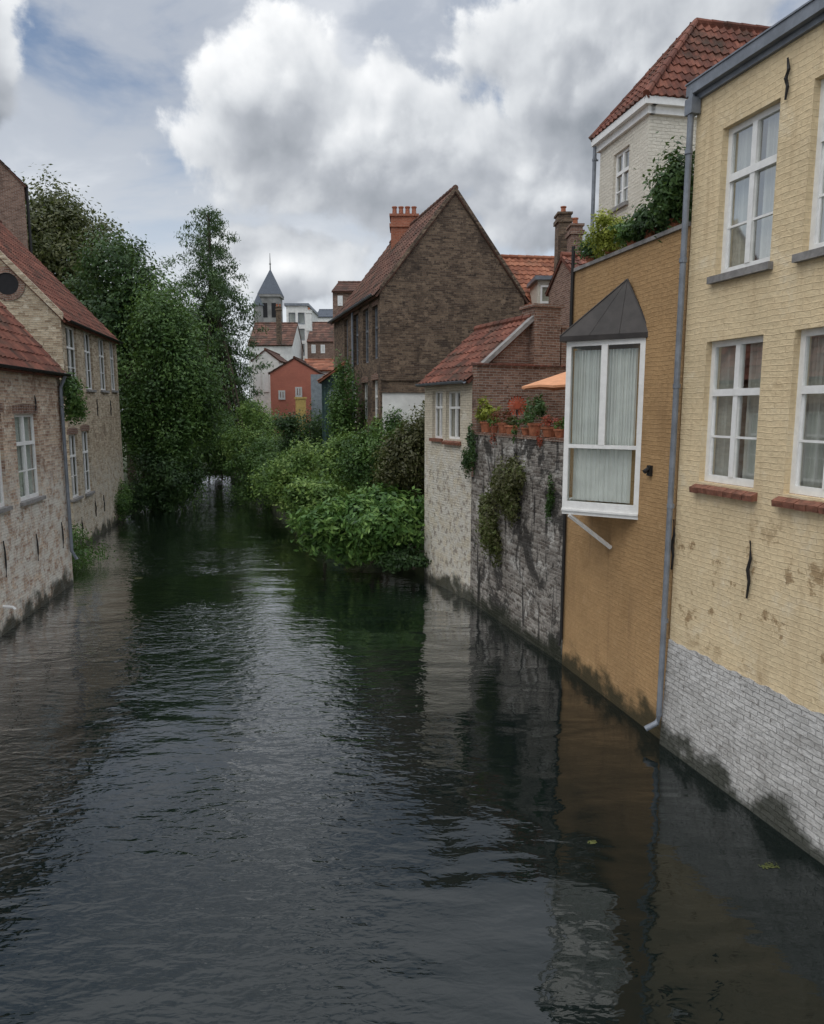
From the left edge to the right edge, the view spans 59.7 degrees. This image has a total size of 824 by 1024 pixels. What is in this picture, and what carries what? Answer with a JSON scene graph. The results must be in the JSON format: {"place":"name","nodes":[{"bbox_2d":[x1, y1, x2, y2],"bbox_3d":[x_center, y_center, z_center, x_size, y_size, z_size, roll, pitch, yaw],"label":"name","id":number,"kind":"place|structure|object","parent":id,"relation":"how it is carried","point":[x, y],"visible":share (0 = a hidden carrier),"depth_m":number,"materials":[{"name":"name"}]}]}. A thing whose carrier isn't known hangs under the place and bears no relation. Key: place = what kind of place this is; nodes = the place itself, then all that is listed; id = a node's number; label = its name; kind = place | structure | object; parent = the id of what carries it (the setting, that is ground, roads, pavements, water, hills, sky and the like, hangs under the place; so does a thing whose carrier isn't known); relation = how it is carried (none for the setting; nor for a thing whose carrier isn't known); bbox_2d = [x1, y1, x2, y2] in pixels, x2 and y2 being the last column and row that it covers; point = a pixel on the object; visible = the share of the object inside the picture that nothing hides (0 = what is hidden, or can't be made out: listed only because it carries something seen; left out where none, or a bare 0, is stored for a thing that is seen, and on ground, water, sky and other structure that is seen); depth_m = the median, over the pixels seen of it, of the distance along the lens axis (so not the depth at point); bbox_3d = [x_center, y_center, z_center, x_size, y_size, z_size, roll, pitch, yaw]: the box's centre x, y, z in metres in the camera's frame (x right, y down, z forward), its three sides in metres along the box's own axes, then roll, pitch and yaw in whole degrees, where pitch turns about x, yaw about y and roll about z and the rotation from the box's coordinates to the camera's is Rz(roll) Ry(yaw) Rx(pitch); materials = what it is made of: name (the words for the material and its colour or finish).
{"place":"outdoors","nodes":[
{"label":"outdoors","id":0,"kind":"place"},
{"bbox_2d":[121,434,423,576],"bbox_3d":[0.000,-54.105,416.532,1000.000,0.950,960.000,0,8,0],"label":"ground","id":1,"kind":"structure","parent":0,"point":[419,571],"depth_m":35.16,"materials":[{"name":"soil"}]},
{"bbox_2d":[0,160,32,253],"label":"tall red house","id":2,"kind":"structure","parent":1,"relation":"on","point":[13,191],"depth_m":35.97,"materials":[{"name":"brown brick"}]},
{"bbox_2d":[0,302,77,636],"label":"old brick house","id":3,"kind":"structure","parent":1,"relation":"on","point":[36,551],"depth_m":18.13,"materials":[{"name":"beige brick"}]},
{"bbox_2d":[0,402,12,513],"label":"window","id":4,"kind":"structure","parent":3,"relation":"in","point":[3,508],"depth_m":16.37,"materials":[{"name":"white paint"}]},
{"bbox_2d":[12,404,45,505],"bbox_3d":[-9.564,-1.445,17.759,0.308,2.437,1.585,-1,8,-8],"label":"window","id":5,"kind":"structure","parent":3,"relation":"in","point":[22,412],"depth_m":17.85,"materials":[{"name":"white paint"}]},
{"bbox_2d":[0,220,125,549],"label":"long brick house","id":6,"kind":"structure","parent":1,"relation":"on","point":[67,329],"depth_m":27.58,"materials":[{"name":"beige brick"}]},
{"bbox_2d":[0,267,24,300],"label":"round window","id":7,"kind":"structure","parent":6,"relation":"in","point":[12,287],"depth_m":23.89,"materials":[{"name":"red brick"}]},
{"bbox_2d":[64,323,81,389],"bbox_3d":[-12.186,-5.581,25.582,0.308,2.466,1.508,-1,8,-10],"label":"window","id":8,"kind":"structure","parent":6,"relation":"in","point":[68,337],"depth_m":25.84,"materials":[{"name":"white paint"}]},
{"bbox_2d":[59,369,90,424],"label":"climbing plant","id":9,"kind":"object","parent":6,"relation":"attached to","point":[74,409],"visible":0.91,"depth_m":20.24,"materials":[{"name":"green plant"}]},
{"bbox_2d":[67,427,83,501],"bbox_3d":[-12.078,-1.709,25.541,0.308,2.581,1.262,-1,8,-10],"label":"window","id":10,"kind":"structure","parent":6,"relation":"in","point":[73,430],"depth_m":25.66,"materials":[{"name":"white paint"}]},
{"bbox_2d":[80,424,94,496],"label":"window","id":11,"kind":"structure","parent":6,"relation":"in","point":[84,428],"depth_m":27.30,"materials":[{"name":"white paint"}]},
{"bbox_2d":[83,332,96,391],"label":"window","id":12,"kind":"structure","parent":6,"relation":"in","point":[86,352],"depth_m":27.96,"materials":[{"name":"white paint"}]},
{"bbox_2d":[98,337,109,392],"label":"window","id":13,"kind":"structure","parent":6,"relation":"in","point":[104,390],"depth_m":30.22,"materials":[{"name":"white paint"}]},
{"bbox_2d":[109,342,118,392],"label":"window","id":14,"kind":"structure","parent":6,"relation":"in","point":[111,350],"depth_m":32.17,"materials":[{"name":"white paint"}]},
{"bbox_2d":[114,477,138,522],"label":"climbing plant","id":15,"kind":"object","parent":6,"relation":"attached to","point":[123,500],"visible":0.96,"depth_m":32.19,"materials":[{"name":"green plant"}]},
{"bbox_2d":[14,164,131,293],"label":"broadleaf tree","id":16,"kind":"object","parent":1,"relation":"on","point":[59,226],"visible":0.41,"depth_m":47.39,"materials":[{"name":"green plant"}]},
{"bbox_2d":[72,520,117,570],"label":"waterline weeds","id":17,"kind":"object","parent":1,"relation":"on","point":[77,546],"visible":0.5,"depth_m":23.59,"materials":[{"name":"green plant"}]},
{"bbox_2d":[58,217,188,486],"bbox_3d":[-17.139,-8.903,42.079,8.810,15.184,8.289,0,8,0],"label":"broadleaf tree","id":18,"kind":"object","parent":1,"relation":"on","point":[102,304],"visible":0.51,"depth_m":39.40,"materials":[{"name":"green plant"}]},
{"bbox_2d":[123,440,207,512],"bbox_3d":[-12.435,-1.622,35.957,4.301,4.032,3.812,0,8,0],"label":"waterside shrub","id":19,"kind":"object","parent":1,"relation":"on","point":[154,493],"visible":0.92,"depth_m":35.17,"materials":[{"name":"green plant"}]},
{"bbox_2d":[125,371,220,466],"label":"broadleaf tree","id":20,"kind":"object","parent":1,"relation":"on","point":[184,429],"depth_m":47.84,"materials":[{"name":"green plant"}]},
{"bbox_2d":[110,256,237,509],"bbox_3d":[-12.616,-5.927,36.544,7.647,13.589,5.651,0,8,0],"label":"broadleaf tree","id":21,"kind":"object","parent":1,"relation":"on","point":[176,402],"visible":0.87,"depth_m":35.41,"materials":[{"name":"green plant"}]},
{"bbox_2d":[137,204,273,477],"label":"broadleaf tree","id":22,"kind":"object","parent":1,"relation":"on","point":[216,282],"visible":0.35,"depth_m":51.61,"materials":[{"name":"green plant"}]},
{"bbox_2d":[193,404,246,484],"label":"leafy bush","id":23,"kind":"object","parent":1,"relation":"on","point":[215,459],"visible":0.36,"depth_m":47.41,"materials":[{"name":"green plant"}]},
{"bbox_2d":[215,395,285,476],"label":"leafy bush","id":24,"kind":"object","parent":1,"relation":"on","point":[250,415],"visible":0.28,"depth_m":43.08,"materials":[{"name":"green plant"}]},
{"bbox_2d":[222,429,293,508],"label":"leafy bush","id":25,"kind":"object","parent":1,"relation":"on","point":[259,456],"visible":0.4,"depth_m":36.92,"materials":[{"name":"green plant"}]},
{"bbox_2d":[253,294,263,323],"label":"stair turret","id":26,"kind":"object","parent":1,"relation":"on","point":[259,308],"visible":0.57,"depth_m":135.32,"materials":[{"name":"stone"}]},
{"bbox_2d":[250,348,286,413],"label":"white cottage","id":27,"kind":"structure","parent":1,"relation":"on","point":[262,382],"depth_m":64.92,"materials":[{"name":"paint"}]},
{"bbox_2d":[255,372,260,391],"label":"window","id":28,"kind":"structure","parent":27,"relation":"in","point":[257,377],"depth_m":64.90,"materials":[{"name":"white paint"}]},
{"bbox_2d":[263,372,268,391],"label":"window","id":29,"kind":"structure","parent":27,"relation":"in","point":[265,376],"depth_m":64.91,"materials":[{"name":"white paint"}]},
{"bbox_2d":[257,263,283,321],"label":"church tower","id":30,"kind":"structure","parent":1,"relation":"on","point":[270,294],"depth_m":143.63,"materials":[{"name":"stone"}]},
{"bbox_2d":[247,322,303,401],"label":"dark roofed house","id":31,"kind":"structure","parent":1,"relation":"on","point":[289,347],"depth_m":79.29,"materials":[{"name":"tile"}]},
{"bbox_2d":[244,432,326,523],"bbox_3d":[-4.883,-1.472,30.620,4.080,3.930,3.778,0,8,0],"label":"leafy bush","id":32,"kind":"object","parent":1,"relation":"on","point":[288,467],"visible":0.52,"depth_m":29.63,"materials":[{"name":"green plant"}]},
{"bbox_2d":[268,356,324,433],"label":"red gable house","id":33,"kind":"structure","parent":1,"relation":"on","point":[290,380],"depth_m":59.12,"materials":[{"name":"paint"}]},
{"bbox_2d":[278,390,284,399],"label":"window","id":34,"kind":"structure","parent":33,"relation":"in","point":[282,391],"depth_m":59.15,"materials":[{"name":"white paint"}]},
{"bbox_2d":[295,387,301,396],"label":"window","id":35,"kind":"structure","parent":33,"relation":"in","point":[299,388],"depth_m":59.12,"materials":[{"name":"white paint"}]},
{"bbox_2d":[271,398,322,469],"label":"leafy bush","id":36,"kind":"object","parent":1,"relation":"on","point":[289,425],"visible":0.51,"depth_m":35.22,"materials":[{"name":"green plant"}]},
{"bbox_2d":[294,397,306,435],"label":"yellow panel","id":37,"kind":"object","parent":1,"relation":"on","point":[300,402],"visible":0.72,"depth_m":41.55,"materials":[{"name":"yellow paint"}]},
{"bbox_2d":[284,303,318,359],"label":"white block","id":38,"kind":"structure","parent":1,"relation":"on","point":[295,312],"depth_m":89.67,"materials":[{"name":"grey paint"}]},
{"bbox_2d":[298,313,304,323],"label":"window","id":39,"kind":"structure","parent":38,"relation":"in","point":[298,313],"depth_m":89.60,"materials":[{"name":"grey glass"}]},
{"bbox_2d":[273,469,359,535],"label":"broad leaved bush","id":40,"kind":"object","parent":1,"relation":"on","point":[306,492],"visible":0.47,"depth_m":24.12,"materials":[{"name":"green plant"}]},
{"bbox_2d":[304,359,333,373],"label":"tiled house","id":41,"kind":"structure","parent":1,"relation":"on","point":[324,366],"depth_m":64.28,"materials":[{"name":"tile"}]},
{"bbox_2d":[306,322,333,358],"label":"brown roofed house","id":42,"kind":"structure","parent":1,"relation":"on","point":[319,341],"depth_m":84.27,"materials":[{"name":"red brick"}]},
{"bbox_2d":[311,345,315,352],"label":"window","id":43,"kind":"structure","parent":42,"relation":"in","point":[313,347],"depth_m":84.11,"materials":[{"name":"white glass"}]},
{"bbox_2d":[318,309,332,321],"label":"pale far house","id":44,"kind":"structure","parent":1,"relation":"on","point":[325,315],"depth_m":102.65,"materials":[{"name":"stone"}]},
{"bbox_2d":[317,362,345,472],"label":"house","id":45,"kind":"structure","parent":1,"relation":"on","point":[325,383],"depth_m":32.57,"materials":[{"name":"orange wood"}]},
{"bbox_2d":[300,414,381,494],"bbox_3d":[-1.934,-1.425,27.222,4.563,4.555,2.961,0,8,0],"label":"leafy bush","id":46,"kind":"object","parent":1,"relation":"on","point":[327,458],"visible":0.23,"depth_m":26.49,"materials":[{"name":"green plant"}]},
{"bbox_2d":[321,349,366,478],"bbox_3d":[-2.579,-3.004,28.788,2.041,7.238,1.697,0,8,0],"label":"slender tree","id":47,"kind":"object","parent":1,"relation":"on","point":[341,413],"visible":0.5,"depth_m":28.35,"materials":[{"name":"green plant"}]},
{"bbox_2d":[331,281,360,367],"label":"brick house","id":48,"kind":"structure","parent":1,"relation":"on","point":[341,291],"depth_m":50.49,"materials":[{"name":"brick"}]},
{"bbox_2d":[338,296,342,305],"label":"window","id":49,"kind":"structure","parent":48,"relation":"in","point":[340,298],"depth_m":50.36,"materials":[{"name":"white glass"}]},
{"bbox_2d":[277,481,424,568],"bbox_3d":[-1.557,0.460,21.955,5.026,2.796,3.489,0,8,0],"label":"broad leaved bush","id":50,"kind":"object","parent":1,"relation":"on","point":[370,525],"visible":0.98,"depth_m":21.52,"materials":[{"name":"green plant"}]},
{"bbox_2d":[329,404,410,496],"bbox_3d":[-0.935,-1.241,24.720,3.935,4.894,2.188,0,8,0],"label":"ivy thicket","id":51,"kind":"object","parent":1,"relation":"on","point":[360,455],"visible":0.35,"depth_m":24.65,"materials":[{"name":"green plant"}]},
{"bbox_2d":[367,396,424,548],"bbox_3d":[0.029,-1.141,23.184,3.182,5.128,2.063,-6,10,-35],"label":"ivy thicket","id":52,"kind":"object","parent":1,"relation":"on","point":[403,458],"visible":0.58,"depth_m":22.71,"materials":[{"name":"green plant"}]},
{"bbox_2d":[373,545,431,573],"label":"waterside shrub","id":53,"kind":"object","parent":1,"relation":"on","point":[404,558],"visible":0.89,"depth_m":21.14,"materials":[{"name":"green plant"}]},
{"bbox_2d":[380,379,424,535],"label":"white outbuilding","id":54,"kind":"structure","parent":1,"relation":"on","point":[401,394],"depth_m":25.18,"materials":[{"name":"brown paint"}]},
{"bbox_2d":[327,185,529,436],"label":"gable house","id":55,"kind":"structure","parent":1,"relation":"on","point":[439,282],"depth_m":26.47,"materials":[{"name":"brown brick"}]},
{"bbox_2d":[343,315,347,362],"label":"window","id":56,"kind":"structure","parent":55,"relation":"in","point":[345,317],"depth_m":31.87,"materials":[{"name":"black glass"}]},
{"bbox_2d":[353,308,358,364],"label":"window","id":57,"kind":"structure","parent":55,"relation":"in","point":[356,311],"depth_m":30.00,"materials":[{"name":"grey glass"}]},
{"bbox_2d":[361,376,367,421],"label":"window","id":58,"kind":"structure","parent":55,"relation":"in","point":[364,379],"depth_m":28.78,"materials":[{"name":"white paint"}]},
{"bbox_2d":[362,302,368,362],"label":"window","id":59,"kind":"structure","parent":55,"relation":"in","point":[366,305],"depth_m":28.34,"materials":[{"name":"grey glass"}]},
{"bbox_2d":[371,298,377,358],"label":"window","id":60,"kind":"structure","parent":55,"relation":"in","point":[375,301],"depth_m":26.86,"materials":[{"name":"grey glass"}]},
{"bbox_2d":[371,373,377,419],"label":"window","id":61,"kind":"structure","parent":55,"relation":"in","point":[374,376],"depth_m":27.30,"materials":[{"name":"white paint"}]},
{"bbox_2d":[415,303,568,600],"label":"cream house","id":62,"kind":"structure","parent":1,"relation":"on","point":[500,363],"depth_m":19.02,"materials":[{"name":"brick"}]},
{"bbox_2d":[429,391,442,441],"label":"window","id":63,"kind":"structure","parent":62,"relation":"in","point":[437,438],"depth_m":20.36,"materials":[{"name":"white paint"}]},
{"bbox_2d":[441,391,460,445],"bbox_3d":[1.167,-2.528,19.287,0.353,1.453,1.005,-3,9,-23],"label":"window","id":64,"kind":"structure","parent":62,"relation":"in","point":[453,433],"depth_m":19.50,"materials":[{"name":"white paint"}]},
{"bbox_2d":[460,421,478,478],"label":"climbing plant","id":65,"kind":"object","parent":62,"relation":"attached to","point":[468,456],"visible":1,"depth_m":18.07,"materials":[{"name":"green plant"}]},
{"bbox_2d":[470,432,563,662],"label":"terrace wall","id":66,"kind":"structure","parent":1,"relation":"on","point":[518,590],"depth_m":15.58,"materials":[{"name":"grey stone"}]},
{"bbox_2d":[474,396,502,431],"bbox_3d":[1.863,-2.427,17.727,0.677,0.907,0.803,0,8,0],"label":"flower pot","id":67,"kind":"object","parent":66,"relation":"on","point":[485,411],"visible":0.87,"depth_m":17.67,"materials":[{"name":"ceramic"}]},
{"bbox_2d":[487,417,499,432],"bbox_3d":[1.957,-2.103,17.229,0.357,0.405,0.384,0,8,0],"label":"flower pot","id":68,"kind":"object","parent":66,"relation":"on","point":[493,428],"visible":0.65,"depth_m":17.18,"materials":[{"name":"ceramic"}]},
{"bbox_2d":[473,453,527,567],"bbox_3d":[2.030,0.023,16.470,0.882,2.796,2.853,-2,8,-11],"label":"climbing plant","id":69,"kind":"object","parent":66,"relation":"attached to","point":[509,476],"visible":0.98,"depth_m":16.10,"materials":[{"name":"green plant"}]},
{"bbox_2d":[489,408,513,447],"bbox_3d":[2.109,-1.961,16.824,0.604,0.948,0.592,0,8,0],"label":"flower pot","id":70,"kind":"object","parent":66,"relation":"on","point":[501,428],"visible":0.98,"depth_m":16.75,"materials":[{"name":"ceramic"}]},
{"bbox_2d":[503,416,518,433],"bbox_3d":[2.286,-1.970,16.289,0.378,0.406,0.396,4,9,27],"label":"flower pot","id":71,"kind":"object","parent":66,"relation":"on","point":[509,426],"visible":0.9,"depth_m":16.21,"materials":[{"name":"ceramic"}]},
{"bbox_2d":[507,395,526,423],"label":"potted plant","id":72,"kind":"object","parent":66,"relation":"on","point":[515,405],"visible":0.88,"depth_m":16.70,"materials":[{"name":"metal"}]},
{"bbox_2d":[511,412,533,443],"bbox_3d":[2.426,-1.852,15.700,0.524,0.738,0.403,0,8,0],"label":"flower pot","id":73,"kind":"object","parent":66,"relation":"on","point":[525,431],"visible":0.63,"depth_m":15.68,"materials":[{"name":"ceramic"}]},
{"bbox_2d":[522,393,548,435],"bbox_3d":[2.605,-2.067,15.214,0.589,0.901,0.614,0,8,0],"label":"flower pot","id":74,"kind":"object","parent":66,"relation":"on","point":[539,407],"visible":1,"depth_m":15.13,"materials":[{"name":"ceramic"}]},
{"bbox_2d":[522,372,565,390],"bbox_3d":[3.750,-2.076,16.573,2.402,2.440,2.402,2,8,11],"label":"garden parasol","id":75,"kind":"object","parent":66,"relation":"on","point":[556,382],"visible":0.31,"depth_m":15.98,"materials":[{"name":"orange fabric"}]},
{"bbox_2d":[535,414,561,448],"bbox_3d":[2.803,-1.635,14.589,0.581,0.696,0.514,0,8,0],"label":"flower pot","id":76,"kind":"object","parent":66,"relation":"on","point":[548,431],"visible":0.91,"depth_m":14.52,"materials":[{"name":"ceramic"}]},
{"bbox_2d":[544,473,555,522],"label":"climbing plant","id":77,"kind":"object","parent":66,"relation":"attached to","point":[548,507],"visible":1,"depth_m":14.34,"materials":[{"name":"green plant"}]},
{"bbox_2d":[553,417,564,437],"bbox_3d":[2.945,-1.681,14.209,0.341,0.421,0.317,0,8,0],"label":"flower pot","id":78,"kind":"object","parent":66,"relation":"on","point":[559,433],"visible":0.63,"depth_m":14.13,"materials":[{"name":"ceramic"}]},
{"bbox_2d":[500,254,553,305],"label":"red roofed house","id":79,"kind":"structure","parent":1,"relation":"on","point":[533,274],"depth_m":31.07,"materials":[{"name":"tile"}]},
{"bbox_2d":[540,285,548,303],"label":"window","id":80,"kind":"structure","parent":79,"relation":"in","point":[541,302],"depth_m":28.32,"materials":[{"name":"white paint"}]},
{"bbox_2d":[553,206,572,270],"bbox_3d":[5.948,-10.058,28.467,0.608,3.894,0.820,0,8,0],"label":"chimney stack","id":81,"kind":"object","parent":79,"relation":"on","point":[563,220],"visible":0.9,"depth_m":28.04,"materials":[{"name":"brown brick"}]},
{"bbox_2d":[545,252,586,325],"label":"back house","id":82,"kind":"structure","parent":1,"relation":"on","point":[557,292],"depth_m":22.37,"materials":[{"name":"red brick"}]},
{"bbox_2d":[565,217,584,251],"bbox_3d":[6.188,-9.058,27.498,0.556,4.186,0.820,0,8,0],"label":"chimney stack","id":83,"kind":"object","parent":82,"relation":"on","point":[574,229],"visible":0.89,"depth_m":26.98,"materials":[{"name":"red brick"}]},
{"bbox_2d":[558,221,760,738],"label":"canal house","id":84,"kind":"structure","parent":1,"relation":"on","point":[618,336],"depth_m":11.53,"materials":[{"name":"paint"}]},
{"bbox_2d":[574,235,601,263],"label":"potted shrub","id":85,"kind":"object","parent":84,"relation":"on","point":[589,256],"visible":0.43,"depth_m":12.80,"materials":[{"name":"green plant"}]},
{"bbox_2d":[559,278,647,548],"bbox_3d":[3.011,-1.570,12.068,1.253,4.401,1.971,0,8,0],"label":"bay window","id":86,"kind":"structure","parent":84,"relation":"in","point":[605,380],"depth_m":11.56,"materials":[{"name":"white paint"}]},
{"bbox_2d":[574,204,634,258],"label":"potted shrub","id":87,"kind":"object","parent":84,"relation":"on","point":[604,238],"visible":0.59,"depth_m":11.91,"materials":[{"name":"green plant"}]},
{"bbox_2d":[608,217,643,246],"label":"potted shrub","id":88,"kind":"object","parent":84,"relation":"on","point":[624,237],"visible":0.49,"depth_m":11.42,"materials":[{"name":"green plant"}]},
{"bbox_2d":[617,200,666,239],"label":"potted shrub","id":89,"kind":"object","parent":84,"relation":"on","point":[642,216],"visible":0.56,"depth_m":10.83,"materials":[{"name":"green plant"}]},
{"bbox_2d":[634,131,694,242],"bbox_3d":[3.798,-4.646,10.377,1.071,1.496,1.090,0,8,0],"label":"potted shrub","id":90,"kind":"object","parent":84,"relation":"on","point":[666,195],"visible":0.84,"depth_m":10.17,"materials":[{"name":"green plant"}]},
{"bbox_2d":[588,17,770,237],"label":"white house","id":91,"kind":"structure","parent":1,"relation":"on","point":[625,138],"depth_m":16.63,"materials":[{"name":"brick"}]},
{"bbox_2d":[609,146,629,214],"bbox_3d":[5.039,-7.990,17.280,0.200,1.368,0.905,-2,8,-11],"label":"window","id":92,"kind":"structure","parent":91,"relation":"in","point":[625,169],"depth_m":17.31,"materials":[{"name":"white paint"}]},
{"bbox_2d":[644,0,823,864],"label":"brick house","id":93,"kind":"structure","parent":1,"relation":"on","point":[741,712],"depth_m":8.88,"materials":[{"name":"yellow brick"}]},
{"bbox_2d":[689,335,763,501],"bbox_3d":[4.159,-1.215,9.284,0.344,2.047,1.186,-2,8,-15],"label":"window","id":94,"kind":"structure","parent":93,"relation":"in","point":[729,391],"depth_m":9.38,"materials":[{"name":"white paint"}]},
{"bbox_2d":[706,102,780,284],"bbox_3d":[4.184,-3.892,8.860,0.319,1.933,1.090,-2,8,-15],"label":"window","id":95,"kind":"structure","parent":93,"relation":"in","point":[740,218],"depth_m":8.94,"materials":[{"name":"white paint"}]},
{"bbox_2d":[771,327,823,513],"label":"window","id":96,"kind":"structure","parent":93,"relation":"in","point":[807,467],"depth_m":8.21,"materials":[{"name":"white paint"}]},
{"bbox_2d":[792,79,823,262],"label":"window","id":97,"kind":"structure","parent":93,"relation":"in","point":[816,241],"depth_m":7.91,"materials":[{"name":"white paint"}]},
{"bbox_2d":[275,304,281,343],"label":"chimney stack","id":98,"kind":"object","parent":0,"point":[278,309],"visible":1,"depth_m":76.63,"materials":[{"name":"brown brick"}]},
{"bbox_2d":[305,308,312,330],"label":"chimney stack","id":99,"kind":"object","parent":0,"point":[308,312],"visible":1,"depth_m":82.41,"materials":[{"name":"paint"}]},
{"bbox_2d":[311,374,323,468],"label":"grey shed","id":100,"kind":"structure","parent":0,"point":[316,391],"depth_m":35.54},
{"bbox_2d":[0,0,808,397],"label":"sky","id":101,"kind":"structure","parent":0,"point":[306,122],"materials":[{"name":"white"}]},
{"bbox_2d":[0,473,823,1023],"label":"water","id":102,"kind":"structure","parent":0,"point":[256,767],"depth_m":8.75,"materials":[{"name":"black liquid"}]},
{"bbox_2d":[759,862,779,868],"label":"floating weed","id":103,"kind":"object","parent":102,"relation":"on","point":[766,864],"visible":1,"depth_m":7.93,"materials":[{"name":"green plant"}]}
]}

